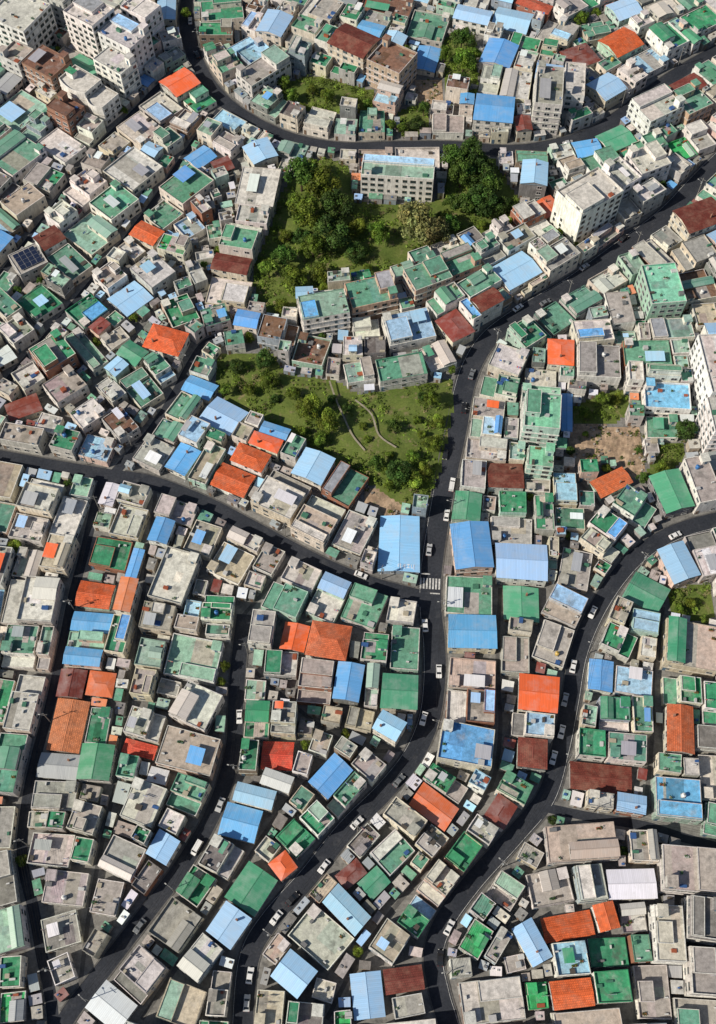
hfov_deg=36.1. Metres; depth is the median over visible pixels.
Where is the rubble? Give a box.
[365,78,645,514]
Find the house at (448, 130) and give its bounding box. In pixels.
[431,113,463,139]
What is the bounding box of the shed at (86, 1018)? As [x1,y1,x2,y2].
[77,1011,96,1023]
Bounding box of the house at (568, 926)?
[540,910,594,943]
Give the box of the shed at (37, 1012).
[31,1005,44,1019]
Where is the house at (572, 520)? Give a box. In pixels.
[554,507,584,533]
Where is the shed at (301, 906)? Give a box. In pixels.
[293,897,309,915]
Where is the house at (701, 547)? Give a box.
[682,531,715,583]
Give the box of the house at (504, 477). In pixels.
[486,463,523,494]
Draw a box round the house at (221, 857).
[198,833,244,881]
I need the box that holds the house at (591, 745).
[575,727,605,762]
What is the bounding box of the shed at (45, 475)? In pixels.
[36,469,52,481]
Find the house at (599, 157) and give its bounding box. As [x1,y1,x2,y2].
[581,145,618,173]
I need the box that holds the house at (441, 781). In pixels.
[422,763,467,805]
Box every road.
[0,65,182,274]
[0,450,418,603]
[6,109,219,381]
[17,481,105,1023]
[54,614,250,1023]
[112,336,224,470]
[179,0,715,155]
[232,152,715,1023]
[424,513,715,1023]
[548,805,715,847]
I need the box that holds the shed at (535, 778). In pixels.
[529,772,540,784]
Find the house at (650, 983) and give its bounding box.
[631,965,671,1019]
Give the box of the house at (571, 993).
[547,977,594,1010]
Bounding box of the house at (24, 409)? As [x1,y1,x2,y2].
[4,393,43,422]
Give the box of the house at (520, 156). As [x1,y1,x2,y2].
[514,150,547,173]
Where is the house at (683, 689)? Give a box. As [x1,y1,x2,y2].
[660,675,702,709]
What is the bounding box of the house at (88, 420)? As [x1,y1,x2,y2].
[70,397,106,435]
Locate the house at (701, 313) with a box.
[687,303,715,333]
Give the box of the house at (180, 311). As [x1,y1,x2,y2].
[160,293,200,330]
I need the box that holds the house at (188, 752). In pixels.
[155,725,222,780]
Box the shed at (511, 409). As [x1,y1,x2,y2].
[506,402,518,417]
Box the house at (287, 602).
[261,582,308,622]
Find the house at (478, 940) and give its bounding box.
[457,919,493,961]
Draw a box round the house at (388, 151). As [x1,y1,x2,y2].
[358,147,392,172]
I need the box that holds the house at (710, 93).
[704,84,715,110]
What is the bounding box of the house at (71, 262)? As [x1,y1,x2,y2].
[47,243,93,286]
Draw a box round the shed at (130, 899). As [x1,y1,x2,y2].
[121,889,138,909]
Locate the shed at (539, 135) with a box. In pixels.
[532,129,545,140]
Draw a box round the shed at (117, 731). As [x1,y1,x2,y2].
[111,726,122,736]
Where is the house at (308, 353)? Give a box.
[292,332,331,370]
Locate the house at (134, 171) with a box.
[103,146,164,198]
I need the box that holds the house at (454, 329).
[435,309,475,350]
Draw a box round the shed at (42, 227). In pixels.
[36,223,48,233]
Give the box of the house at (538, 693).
[517,673,559,714]
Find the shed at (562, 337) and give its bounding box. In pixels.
[557,335,566,338]
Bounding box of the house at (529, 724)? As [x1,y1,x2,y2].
[510,711,554,742]
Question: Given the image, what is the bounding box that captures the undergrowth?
[216,31,710,620]
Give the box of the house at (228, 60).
[209,48,241,86]
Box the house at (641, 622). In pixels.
[627,608,660,638]
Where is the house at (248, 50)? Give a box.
[227,36,268,66]
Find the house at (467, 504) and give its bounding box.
[451,491,481,523]
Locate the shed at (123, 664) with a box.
[116,658,131,670]
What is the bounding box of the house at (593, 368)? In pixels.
[574,341,620,388]
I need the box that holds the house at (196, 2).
[194,0,211,10]
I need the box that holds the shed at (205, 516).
[197,509,213,523]
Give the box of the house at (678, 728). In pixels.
[663,704,694,757]
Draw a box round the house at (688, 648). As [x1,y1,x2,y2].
[660,616,715,678]
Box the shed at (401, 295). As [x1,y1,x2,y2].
[397,292,406,298]
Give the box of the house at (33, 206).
[0,182,48,225]
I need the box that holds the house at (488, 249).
[471,231,505,267]
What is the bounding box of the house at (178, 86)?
[159,67,200,105]
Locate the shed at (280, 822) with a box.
[272,813,287,830]
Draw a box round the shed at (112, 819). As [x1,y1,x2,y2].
[105,812,118,828]
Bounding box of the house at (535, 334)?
[505,314,551,355]
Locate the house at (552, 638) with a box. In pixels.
[530,620,574,670]
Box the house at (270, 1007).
[254,990,285,1023]
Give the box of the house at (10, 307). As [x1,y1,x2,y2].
[0,288,26,322]
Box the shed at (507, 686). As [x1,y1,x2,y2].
[501,679,513,694]
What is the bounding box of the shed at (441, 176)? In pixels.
[436,171,446,184]
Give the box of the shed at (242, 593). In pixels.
[236,587,248,600]
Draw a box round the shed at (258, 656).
[252,649,263,667]
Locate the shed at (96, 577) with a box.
[88,572,103,582]
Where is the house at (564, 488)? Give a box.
[551,472,577,508]
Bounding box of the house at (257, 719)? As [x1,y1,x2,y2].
[243,700,271,740]
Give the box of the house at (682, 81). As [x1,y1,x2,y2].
[668,72,707,90]
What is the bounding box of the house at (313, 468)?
[291,447,335,491]
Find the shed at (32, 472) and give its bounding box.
[25,467,37,478]
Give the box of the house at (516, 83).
[499,68,532,111]
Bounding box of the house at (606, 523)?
[585,504,627,546]
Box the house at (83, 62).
[71,54,96,76]
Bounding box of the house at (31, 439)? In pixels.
[0,422,48,455]
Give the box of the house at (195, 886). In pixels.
[176,864,217,908]
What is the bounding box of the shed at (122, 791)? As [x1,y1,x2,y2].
[112,781,131,805]
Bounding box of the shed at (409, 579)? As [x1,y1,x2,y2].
[403,572,417,585]
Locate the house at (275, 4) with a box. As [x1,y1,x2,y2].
[270,0,308,12]
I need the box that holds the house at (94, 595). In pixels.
[74,580,115,610]
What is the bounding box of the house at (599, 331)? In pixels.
[569,319,614,352]
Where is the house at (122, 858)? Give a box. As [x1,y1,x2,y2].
[97,834,146,882]
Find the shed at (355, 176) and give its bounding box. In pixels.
[351,173,360,185]
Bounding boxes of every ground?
[0,0,715,1023]
[365,489,401,515]
[415,80,442,103]
[568,424,644,477]
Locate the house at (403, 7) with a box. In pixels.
[362,0,414,24]
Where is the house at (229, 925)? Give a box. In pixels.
[206,901,251,949]
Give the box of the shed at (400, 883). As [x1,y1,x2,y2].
[392,874,408,893]
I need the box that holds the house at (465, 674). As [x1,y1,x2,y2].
[447,657,495,690]
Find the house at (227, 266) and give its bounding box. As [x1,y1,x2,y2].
[210,252,252,280]
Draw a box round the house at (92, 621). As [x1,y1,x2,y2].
[70,611,113,634]
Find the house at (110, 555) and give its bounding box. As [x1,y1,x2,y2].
[89,536,133,573]
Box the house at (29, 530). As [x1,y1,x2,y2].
[8,513,51,546]
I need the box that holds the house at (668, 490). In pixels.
[646,468,694,520]
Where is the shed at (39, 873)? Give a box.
[32,867,45,878]
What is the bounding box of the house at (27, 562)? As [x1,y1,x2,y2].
[11,546,42,579]
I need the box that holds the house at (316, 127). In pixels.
[303,106,336,138]
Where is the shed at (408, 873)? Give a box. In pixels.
[401,865,416,880]
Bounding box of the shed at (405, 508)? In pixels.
[401,502,410,514]
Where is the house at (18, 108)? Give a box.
[0,89,45,132]
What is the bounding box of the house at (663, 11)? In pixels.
[643,0,684,22]
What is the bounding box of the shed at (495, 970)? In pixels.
[489,966,501,975]
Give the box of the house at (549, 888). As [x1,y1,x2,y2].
[524,867,573,909]
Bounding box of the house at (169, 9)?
[157,0,176,26]
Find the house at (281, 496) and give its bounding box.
[250,470,311,527]
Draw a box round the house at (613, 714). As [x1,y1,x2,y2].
[596,696,630,733]
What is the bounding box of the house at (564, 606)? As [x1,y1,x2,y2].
[540,583,587,629]
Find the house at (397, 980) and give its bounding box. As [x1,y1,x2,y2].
[383,964,424,994]
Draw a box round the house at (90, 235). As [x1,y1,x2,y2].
[63,212,120,259]
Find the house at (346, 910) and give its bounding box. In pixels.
[322,883,370,936]
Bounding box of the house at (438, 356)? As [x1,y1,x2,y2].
[419,339,456,375]
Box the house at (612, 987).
[589,969,632,1004]
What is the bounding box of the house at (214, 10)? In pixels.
[200,0,243,30]
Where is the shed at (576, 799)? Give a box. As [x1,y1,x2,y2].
[569,790,583,808]
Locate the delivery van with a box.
[190,839,202,855]
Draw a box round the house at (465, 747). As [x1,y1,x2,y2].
[436,718,494,774]
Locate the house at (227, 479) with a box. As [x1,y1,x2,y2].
[210,462,255,499]
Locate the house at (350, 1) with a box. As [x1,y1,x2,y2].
[339,0,362,7]
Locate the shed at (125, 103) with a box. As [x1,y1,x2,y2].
[119,96,130,110]
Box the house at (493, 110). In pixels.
[472,93,514,138]
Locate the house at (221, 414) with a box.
[199,396,248,439]
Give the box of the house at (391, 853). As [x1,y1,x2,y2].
[369,829,414,877]
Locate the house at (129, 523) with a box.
[108,503,149,542]
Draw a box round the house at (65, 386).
[42,364,90,411]
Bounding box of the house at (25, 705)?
[2,674,48,736]
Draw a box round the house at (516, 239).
[496,223,535,258]
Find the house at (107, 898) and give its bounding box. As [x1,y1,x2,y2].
[89,878,125,917]
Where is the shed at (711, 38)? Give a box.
[707,31,715,43]
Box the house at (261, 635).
[247,609,276,651]
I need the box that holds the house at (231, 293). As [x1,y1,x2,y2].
[205,276,252,310]
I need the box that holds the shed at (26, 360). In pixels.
[20,357,30,366]
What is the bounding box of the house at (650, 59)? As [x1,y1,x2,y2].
[625,48,668,78]
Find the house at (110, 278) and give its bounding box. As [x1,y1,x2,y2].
[92,261,128,296]
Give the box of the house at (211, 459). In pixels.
[188,440,226,489]
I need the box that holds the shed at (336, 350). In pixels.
[332,343,341,357]
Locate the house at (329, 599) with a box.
[306,571,351,623]
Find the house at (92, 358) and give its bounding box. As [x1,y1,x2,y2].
[64,327,108,376]
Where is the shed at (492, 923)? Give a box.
[486,916,499,930]
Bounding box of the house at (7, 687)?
[0,679,16,725]
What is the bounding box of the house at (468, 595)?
[444,575,491,616]
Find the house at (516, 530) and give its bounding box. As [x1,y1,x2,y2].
[490,516,531,547]
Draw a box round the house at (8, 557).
[0,546,17,590]
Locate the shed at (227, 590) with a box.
[221,583,233,595]
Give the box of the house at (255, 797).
[232,781,276,812]
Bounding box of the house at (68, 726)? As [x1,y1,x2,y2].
[46,698,90,754]
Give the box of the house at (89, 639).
[67,630,106,653]
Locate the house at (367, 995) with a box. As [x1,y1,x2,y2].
[350,970,385,1020]
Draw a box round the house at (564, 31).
[536,15,579,50]
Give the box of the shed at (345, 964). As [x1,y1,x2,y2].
[335,953,354,978]
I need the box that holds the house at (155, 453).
[132,433,175,475]
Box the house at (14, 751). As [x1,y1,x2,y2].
[0,733,31,797]
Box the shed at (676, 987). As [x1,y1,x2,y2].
[668,980,683,994]
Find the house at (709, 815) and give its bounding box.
[700,802,715,838]
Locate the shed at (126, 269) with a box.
[122,264,131,278]
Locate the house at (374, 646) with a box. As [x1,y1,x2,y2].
[360,632,388,667]
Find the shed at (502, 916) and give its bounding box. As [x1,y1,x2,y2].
[492,905,509,924]
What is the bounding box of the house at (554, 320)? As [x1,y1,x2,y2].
[533,301,574,338]
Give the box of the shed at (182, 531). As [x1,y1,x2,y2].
[175,526,187,538]
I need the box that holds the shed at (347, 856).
[340,849,354,863]
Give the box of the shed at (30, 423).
[25,419,35,426]
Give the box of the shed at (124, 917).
[117,910,131,924]
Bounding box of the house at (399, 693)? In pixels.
[380,673,417,713]
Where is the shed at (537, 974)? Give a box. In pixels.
[530,969,542,978]
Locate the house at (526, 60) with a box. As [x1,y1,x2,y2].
[513,49,538,75]
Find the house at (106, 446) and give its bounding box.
[78,434,116,466]
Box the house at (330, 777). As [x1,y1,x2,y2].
[308,753,352,802]
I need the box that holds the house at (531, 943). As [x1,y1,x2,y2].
[510,917,552,967]
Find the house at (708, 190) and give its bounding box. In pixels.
[695,173,715,200]
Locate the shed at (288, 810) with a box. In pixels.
[282,803,296,817]
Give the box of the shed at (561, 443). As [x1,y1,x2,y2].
[555,437,566,451]
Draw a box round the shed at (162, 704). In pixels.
[155,697,170,711]
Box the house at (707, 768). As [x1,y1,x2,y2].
[696,755,715,802]
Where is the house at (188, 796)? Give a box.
[166,772,211,818]
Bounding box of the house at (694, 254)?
[669,234,715,272]
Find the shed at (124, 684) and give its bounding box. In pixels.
[115,678,130,690]
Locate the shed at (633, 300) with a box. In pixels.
[629,295,636,306]
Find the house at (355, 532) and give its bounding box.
[332,510,377,558]
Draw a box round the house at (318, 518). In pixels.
[290,495,345,551]
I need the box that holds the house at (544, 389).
[519,383,560,413]
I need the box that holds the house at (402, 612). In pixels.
[386,596,416,626]
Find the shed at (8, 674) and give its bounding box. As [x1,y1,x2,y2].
[0,669,15,680]
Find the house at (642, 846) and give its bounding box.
[625,829,659,864]
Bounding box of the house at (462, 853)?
[443,831,482,875]
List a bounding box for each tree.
[7,539,21,552]
[12,286,21,293]
[14,854,27,866]
[36,277,42,283]
[64,479,72,486]
[91,337,100,345]
[120,106,127,113]
[128,313,137,321]
[180,7,190,16]
[200,261,207,268]
[213,246,219,252]
[217,677,225,685]
[218,382,230,395]
[219,661,230,672]
[228,358,244,374]
[242,383,255,395]
[244,332,254,343]
[255,348,275,369]
[257,258,280,277]
[258,370,280,388]
[270,243,296,266]
[270,394,280,403]
[274,298,289,312]
[277,75,290,88]
[279,229,292,242]
[279,263,308,286]
[283,154,317,191]
[284,386,301,399]
[286,88,299,100]
[286,192,301,206]
[287,192,319,227]
[291,227,309,243]
[295,393,321,421]
[295,426,305,435]
[299,234,324,257]
[300,740,309,749]
[304,157,318,173]
[304,165,341,198]
[305,83,318,95]
[309,262,326,282]
[311,214,351,250]
[312,430,326,445]
[315,407,338,432]
[316,283,326,290]
[318,188,354,224]
[318,332,325,337]
[320,88,334,103]
[327,394,336,403]
[341,403,351,412]
[341,728,349,738]
[343,241,366,263]
[346,218,366,237]
[348,95,360,103]
[352,945,362,957]
[358,422,367,430]
[362,99,372,109]
[363,263,371,270]
[363,436,371,443]
[367,219,390,244]
[368,453,385,472]
[383,481,393,492]
[384,419,401,432]
[385,119,396,129]
[385,451,394,458]
[385,459,413,486]
[396,200,432,244]
[397,122,408,132]
[405,449,419,462]
[406,471,427,489]
[407,115,426,131]
[413,415,421,423]
[417,430,425,437]
[418,101,430,115]
[418,392,427,400]
[419,215,451,246]
[419,461,431,475]
[421,435,443,451]
[422,389,440,406]
[429,413,445,428]
[435,208,451,221]
[439,45,452,62]
[439,213,460,233]
[440,144,469,164]
[441,193,459,209]
[447,365,455,373]
[448,157,473,187]
[450,27,474,47]
[452,191,475,212]
[453,47,476,71]
[455,71,469,87]
[459,136,486,160]
[461,158,493,189]
[466,47,481,61]
[467,183,497,217]
[469,89,477,98]
[476,219,487,229]
[477,156,495,176]
[478,173,503,194]
[491,196,510,214]
[506,199,516,211]
[526,492,533,500]
[547,815,556,824]
[565,446,575,455]
[565,531,570,540]
[573,10,590,24]
[578,405,591,417]
[591,7,601,15]
[594,391,610,404]
[602,463,611,472]
[610,392,622,404]
[620,846,627,855]
[634,446,642,454]
[635,472,648,483]
[655,460,669,471]
[658,180,666,186]
[674,603,686,614]
[675,419,698,440]
[684,597,695,607]
[699,614,708,624]
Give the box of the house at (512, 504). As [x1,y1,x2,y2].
[497,491,526,518]
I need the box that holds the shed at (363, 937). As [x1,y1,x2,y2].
[356,929,370,946]
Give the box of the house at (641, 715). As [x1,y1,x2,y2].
[629,695,653,737]
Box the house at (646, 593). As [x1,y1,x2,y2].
[622,571,670,612]
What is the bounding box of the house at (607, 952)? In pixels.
[586,937,628,967]
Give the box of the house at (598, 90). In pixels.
[584,72,627,110]
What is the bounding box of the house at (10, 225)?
[0,208,23,236]
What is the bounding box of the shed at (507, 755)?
[501,748,514,762]
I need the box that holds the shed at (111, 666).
[106,657,116,672]
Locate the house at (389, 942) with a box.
[368,918,409,965]
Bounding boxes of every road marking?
[233,153,715,1011]
[443,529,708,1020]
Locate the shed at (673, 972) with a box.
[667,965,681,978]
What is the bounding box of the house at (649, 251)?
[632,238,673,264]
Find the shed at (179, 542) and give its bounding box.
[173,534,184,549]
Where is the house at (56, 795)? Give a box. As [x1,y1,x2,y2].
[31,780,80,812]
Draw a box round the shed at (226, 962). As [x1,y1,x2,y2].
[219,956,234,968]
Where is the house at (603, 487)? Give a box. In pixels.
[589,467,632,500]
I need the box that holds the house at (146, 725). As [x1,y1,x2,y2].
[123,705,167,746]
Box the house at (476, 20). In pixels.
[452,4,493,35]
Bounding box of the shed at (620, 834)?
[615,829,625,840]
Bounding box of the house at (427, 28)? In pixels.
[406,10,449,47]
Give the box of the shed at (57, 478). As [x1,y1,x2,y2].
[52,472,61,483]
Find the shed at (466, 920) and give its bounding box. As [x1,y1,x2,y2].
[460,913,471,927]
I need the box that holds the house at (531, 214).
[509,199,549,232]
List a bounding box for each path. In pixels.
[46,143,246,455]
[78,492,156,984]
[140,758,328,1020]
[242,557,289,613]
[247,663,403,752]
[325,588,501,1019]
[329,381,364,449]
[355,399,395,447]
[507,447,635,540]
[644,606,664,815]
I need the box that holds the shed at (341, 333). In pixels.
[338,329,347,344]
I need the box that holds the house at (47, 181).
[23,162,66,199]
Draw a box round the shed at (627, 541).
[619,533,634,550]
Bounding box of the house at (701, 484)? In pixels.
[679,452,715,514]
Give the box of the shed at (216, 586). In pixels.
[210,579,222,594]
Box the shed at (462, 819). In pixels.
[456,811,469,826]
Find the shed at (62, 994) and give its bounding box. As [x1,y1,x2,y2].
[54,986,69,1001]
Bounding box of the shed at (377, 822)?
[370,813,385,830]
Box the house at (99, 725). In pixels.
[84,706,113,743]
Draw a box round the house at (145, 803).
[120,777,169,831]
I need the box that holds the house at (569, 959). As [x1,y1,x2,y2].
[549,940,590,977]
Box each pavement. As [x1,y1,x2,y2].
[0,449,414,597]
[60,614,251,1023]
[178,0,715,156]
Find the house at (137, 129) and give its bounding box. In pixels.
[116,111,159,149]
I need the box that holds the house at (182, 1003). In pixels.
[156,978,207,1023]
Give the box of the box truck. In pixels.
[448,478,455,491]
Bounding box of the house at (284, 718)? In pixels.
[270,700,297,739]
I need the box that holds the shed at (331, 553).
[326,547,339,560]
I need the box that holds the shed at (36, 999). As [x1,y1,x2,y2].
[28,993,43,1005]
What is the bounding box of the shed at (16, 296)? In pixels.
[11,291,22,301]
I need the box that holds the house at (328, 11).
[298,0,343,25]
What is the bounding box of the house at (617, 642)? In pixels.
[597,622,637,662]
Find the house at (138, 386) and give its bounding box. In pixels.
[119,367,164,411]
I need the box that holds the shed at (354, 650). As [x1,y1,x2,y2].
[349,641,359,660]
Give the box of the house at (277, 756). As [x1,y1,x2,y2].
[260,741,293,771]
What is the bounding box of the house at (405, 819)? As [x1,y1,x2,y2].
[383,796,427,841]
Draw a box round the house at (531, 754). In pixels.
[516,737,547,773]
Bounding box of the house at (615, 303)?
[602,291,635,331]
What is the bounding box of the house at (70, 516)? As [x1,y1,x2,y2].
[49,496,89,537]
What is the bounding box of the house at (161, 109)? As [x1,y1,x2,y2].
[139,91,183,127]
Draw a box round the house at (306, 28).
[285,14,323,54]
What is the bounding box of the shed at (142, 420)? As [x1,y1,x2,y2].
[134,410,148,426]
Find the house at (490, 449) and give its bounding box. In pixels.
[465,436,507,468]
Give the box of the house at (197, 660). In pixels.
[163,633,224,686]
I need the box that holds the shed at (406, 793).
[400,785,413,801]
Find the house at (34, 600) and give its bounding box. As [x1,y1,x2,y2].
[1,576,64,628]
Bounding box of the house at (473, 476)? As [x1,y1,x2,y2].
[459,459,486,497]
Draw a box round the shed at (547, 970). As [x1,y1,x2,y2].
[542,964,552,976]
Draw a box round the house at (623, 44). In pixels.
[596,27,643,64]
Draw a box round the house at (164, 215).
[143,199,184,232]
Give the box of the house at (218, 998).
[205,970,232,1017]
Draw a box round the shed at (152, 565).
[146,557,157,572]
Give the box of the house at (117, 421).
[102,406,141,446]
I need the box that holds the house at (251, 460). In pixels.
[230,442,270,478]
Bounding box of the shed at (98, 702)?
[91,697,108,707]
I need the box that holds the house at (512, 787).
[494,770,532,809]
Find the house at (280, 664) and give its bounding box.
[264,649,298,679]
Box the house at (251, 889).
[224,861,277,916]
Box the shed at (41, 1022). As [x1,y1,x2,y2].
[37,1021,46,1023]
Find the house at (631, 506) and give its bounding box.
[610,484,656,529]
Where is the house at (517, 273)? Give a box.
[493,251,541,296]
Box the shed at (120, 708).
[114,702,126,716]
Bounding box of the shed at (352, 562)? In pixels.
[345,553,359,568]
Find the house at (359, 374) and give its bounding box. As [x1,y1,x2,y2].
[343,356,374,388]
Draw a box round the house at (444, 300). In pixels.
[426,282,464,323]
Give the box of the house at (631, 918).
[615,902,647,934]
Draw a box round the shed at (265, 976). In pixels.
[260,967,270,985]
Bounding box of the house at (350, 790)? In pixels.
[326,771,366,819]
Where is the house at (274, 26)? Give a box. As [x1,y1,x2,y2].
[255,9,293,47]
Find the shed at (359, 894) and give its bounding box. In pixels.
[353,887,365,901]
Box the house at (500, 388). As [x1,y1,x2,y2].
[479,374,519,405]
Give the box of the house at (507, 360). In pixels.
[487,342,529,377]
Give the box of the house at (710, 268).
[704,257,715,283]
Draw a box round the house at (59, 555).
[38,533,79,577]
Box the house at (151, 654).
[134,637,167,673]
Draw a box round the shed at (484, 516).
[481,512,489,521]
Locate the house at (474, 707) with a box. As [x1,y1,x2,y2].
[445,688,495,728]
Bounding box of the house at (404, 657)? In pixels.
[389,625,419,673]
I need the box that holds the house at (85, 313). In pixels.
[65,293,109,335]
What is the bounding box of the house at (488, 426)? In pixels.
[469,415,502,437]
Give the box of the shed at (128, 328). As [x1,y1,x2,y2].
[121,320,135,336]
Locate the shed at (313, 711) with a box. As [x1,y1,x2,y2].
[307,705,320,716]
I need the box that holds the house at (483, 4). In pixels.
[463,0,490,9]
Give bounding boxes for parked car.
[132,917,146,933]
[188,17,191,24]
[194,51,199,58]
[214,332,223,337]
[215,797,225,812]
[236,710,241,723]
[243,994,250,1011]
[246,967,253,984]
[269,910,282,925]
[285,891,299,905]
[317,859,330,874]
[350,816,363,829]
[354,570,367,579]
[392,773,404,787]
[419,711,427,725]
[422,619,427,631]
[426,543,431,555]
[436,664,441,677]
[437,949,443,966]
[442,448,448,459]
[443,509,449,520]
[443,919,454,935]
[461,402,466,413]
[468,369,475,379]
[512,303,523,311]
[539,298,550,306]
[549,750,557,764]
[557,724,565,738]
[561,692,568,706]
[569,659,576,672]
[579,263,589,270]
[588,606,597,618]
[618,234,628,242]
[668,531,681,539]
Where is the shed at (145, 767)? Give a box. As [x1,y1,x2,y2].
[139,761,150,776]
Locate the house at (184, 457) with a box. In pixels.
[164,442,200,479]
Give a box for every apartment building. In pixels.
[0,0,57,50]
[0,40,33,86]
[22,44,72,92]
[42,0,72,27]
[46,90,85,137]
[59,65,122,126]
[63,0,114,59]
[93,46,141,99]
[98,13,155,75]
[120,0,164,39]
[235,44,291,97]
[297,288,350,336]
[327,23,380,75]
[344,269,398,320]
[360,154,434,201]
[366,34,417,91]
[402,255,452,307]
[440,242,481,282]
[518,388,561,449]
[524,442,554,481]
[531,60,563,134]
[549,167,623,244]
[562,61,585,112]
[601,156,641,199]
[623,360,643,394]
[624,140,671,183]
[626,83,685,135]
[634,262,686,322]
[640,377,691,417]
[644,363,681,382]
[646,903,686,964]
[656,844,715,897]
[668,196,715,241]
[672,78,713,126]
[680,895,715,944]
[681,946,715,998]
[688,334,715,416]
[694,397,715,452]
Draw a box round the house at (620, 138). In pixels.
[595,124,636,152]
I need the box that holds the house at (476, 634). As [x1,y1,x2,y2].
[447,614,496,653]
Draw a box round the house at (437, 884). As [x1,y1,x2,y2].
[416,859,459,907]
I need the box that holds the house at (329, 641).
[304,620,352,664]
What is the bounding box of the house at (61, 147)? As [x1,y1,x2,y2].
[36,128,86,167]
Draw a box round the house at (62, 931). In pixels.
[41,909,83,953]
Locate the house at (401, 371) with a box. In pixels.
[375,351,427,391]
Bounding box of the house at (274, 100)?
[250,85,286,124]
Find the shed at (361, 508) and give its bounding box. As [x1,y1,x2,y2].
[355,501,367,515]
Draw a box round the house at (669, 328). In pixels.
[648,314,694,345]
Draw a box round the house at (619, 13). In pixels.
[604,0,642,27]
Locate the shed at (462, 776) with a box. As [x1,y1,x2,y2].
[457,769,469,782]
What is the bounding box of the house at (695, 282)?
[679,269,715,312]
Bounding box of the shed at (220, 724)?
[215,715,225,733]
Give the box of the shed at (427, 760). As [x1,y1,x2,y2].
[421,752,434,768]
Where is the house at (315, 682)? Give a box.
[296,657,335,706]
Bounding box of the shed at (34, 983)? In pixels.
[27,973,41,991]
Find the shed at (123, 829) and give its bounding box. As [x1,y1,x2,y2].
[113,820,135,839]
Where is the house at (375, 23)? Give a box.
[357,10,392,39]
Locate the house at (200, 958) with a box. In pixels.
[177,933,224,983]
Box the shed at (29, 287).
[22,282,35,294]
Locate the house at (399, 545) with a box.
[378,515,419,574]
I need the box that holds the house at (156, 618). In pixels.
[138,601,178,637]
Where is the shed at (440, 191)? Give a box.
[437,183,444,198]
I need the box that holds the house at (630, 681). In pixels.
[613,665,652,696]
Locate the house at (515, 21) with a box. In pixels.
[492,7,533,36]
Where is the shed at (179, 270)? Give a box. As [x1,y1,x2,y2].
[173,265,184,276]
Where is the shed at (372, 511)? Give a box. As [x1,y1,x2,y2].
[367,505,377,517]
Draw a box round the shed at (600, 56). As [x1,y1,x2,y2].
[596,52,603,59]
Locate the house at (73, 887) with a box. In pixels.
[41,869,90,907]
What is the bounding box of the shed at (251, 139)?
[246,137,256,143]
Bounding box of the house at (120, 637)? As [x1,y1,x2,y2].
[104,614,136,658]
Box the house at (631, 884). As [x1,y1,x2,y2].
[604,868,657,900]
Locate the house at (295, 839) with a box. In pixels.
[276,819,315,859]
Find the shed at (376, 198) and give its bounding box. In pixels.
[369,193,382,203]
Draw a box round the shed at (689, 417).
[678,414,693,423]
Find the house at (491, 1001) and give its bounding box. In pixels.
[458,975,525,1023]
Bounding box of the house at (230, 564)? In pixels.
[206,542,255,586]
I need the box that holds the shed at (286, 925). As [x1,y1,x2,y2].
[278,911,296,934]
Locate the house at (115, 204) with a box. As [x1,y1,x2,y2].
[89,179,141,228]
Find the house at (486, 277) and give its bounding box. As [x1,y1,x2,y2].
[456,263,501,301]
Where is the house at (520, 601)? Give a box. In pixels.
[503,586,538,624]
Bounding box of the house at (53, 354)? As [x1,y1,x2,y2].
[28,328,80,379]
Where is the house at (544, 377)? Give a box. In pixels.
[524,368,555,386]
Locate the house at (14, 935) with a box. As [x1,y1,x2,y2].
[0,904,30,957]
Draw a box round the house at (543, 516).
[532,493,554,536]
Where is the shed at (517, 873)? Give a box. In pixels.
[511,866,523,879]
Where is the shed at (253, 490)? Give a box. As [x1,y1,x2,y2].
[248,486,257,499]
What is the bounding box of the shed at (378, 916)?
[372,910,383,924]
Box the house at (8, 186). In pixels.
[0,172,19,206]
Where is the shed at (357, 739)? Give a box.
[349,731,365,746]
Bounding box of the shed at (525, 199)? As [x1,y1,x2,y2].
[520,197,529,202]
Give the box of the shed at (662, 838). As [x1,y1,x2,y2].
[657,832,668,844]
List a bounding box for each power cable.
[16,716,46,837]
[16,841,46,967]
[40,600,71,712]
[66,497,96,598]
[81,886,170,996]
[83,449,186,477]
[126,357,179,431]
[167,765,233,886]
[186,475,281,524]
[197,31,230,78]
[230,644,247,759]
[267,826,358,930]
[288,525,380,568]
[297,114,380,125]
[356,721,441,825]
[381,122,469,127]
[436,600,446,705]
[441,502,455,599]
[452,860,502,968]
[457,410,473,482]
[468,330,497,406]
[484,119,559,126]
[499,283,573,330]
[506,755,575,862]
[564,88,625,120]
[570,231,639,281]
[570,644,597,753]
[594,553,649,640]
[599,802,712,835]
[626,50,683,86]
[643,187,695,231]
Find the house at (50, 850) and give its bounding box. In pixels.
[27,832,75,869]
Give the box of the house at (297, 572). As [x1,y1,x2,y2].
[281,556,321,596]
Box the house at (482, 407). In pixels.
[471,396,504,419]
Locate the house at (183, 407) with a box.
[165,391,203,424]
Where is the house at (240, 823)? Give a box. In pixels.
[218,802,262,844]
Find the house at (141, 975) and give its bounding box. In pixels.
[114,944,169,1004]
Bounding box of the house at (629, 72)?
[614,57,647,98]
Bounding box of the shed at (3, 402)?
[0,397,6,414]
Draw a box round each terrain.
[216,353,453,504]
[253,159,517,316]
[280,76,373,113]
[398,103,428,135]
[443,35,477,91]
[573,390,628,423]
[643,443,684,477]
[668,585,714,620]
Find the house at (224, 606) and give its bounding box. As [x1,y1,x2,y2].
[200,595,235,627]
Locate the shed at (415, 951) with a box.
[408,946,422,957]
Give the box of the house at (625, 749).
[604,732,646,766]
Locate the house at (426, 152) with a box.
[394,147,439,175]
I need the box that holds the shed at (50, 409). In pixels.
[44,403,59,415]

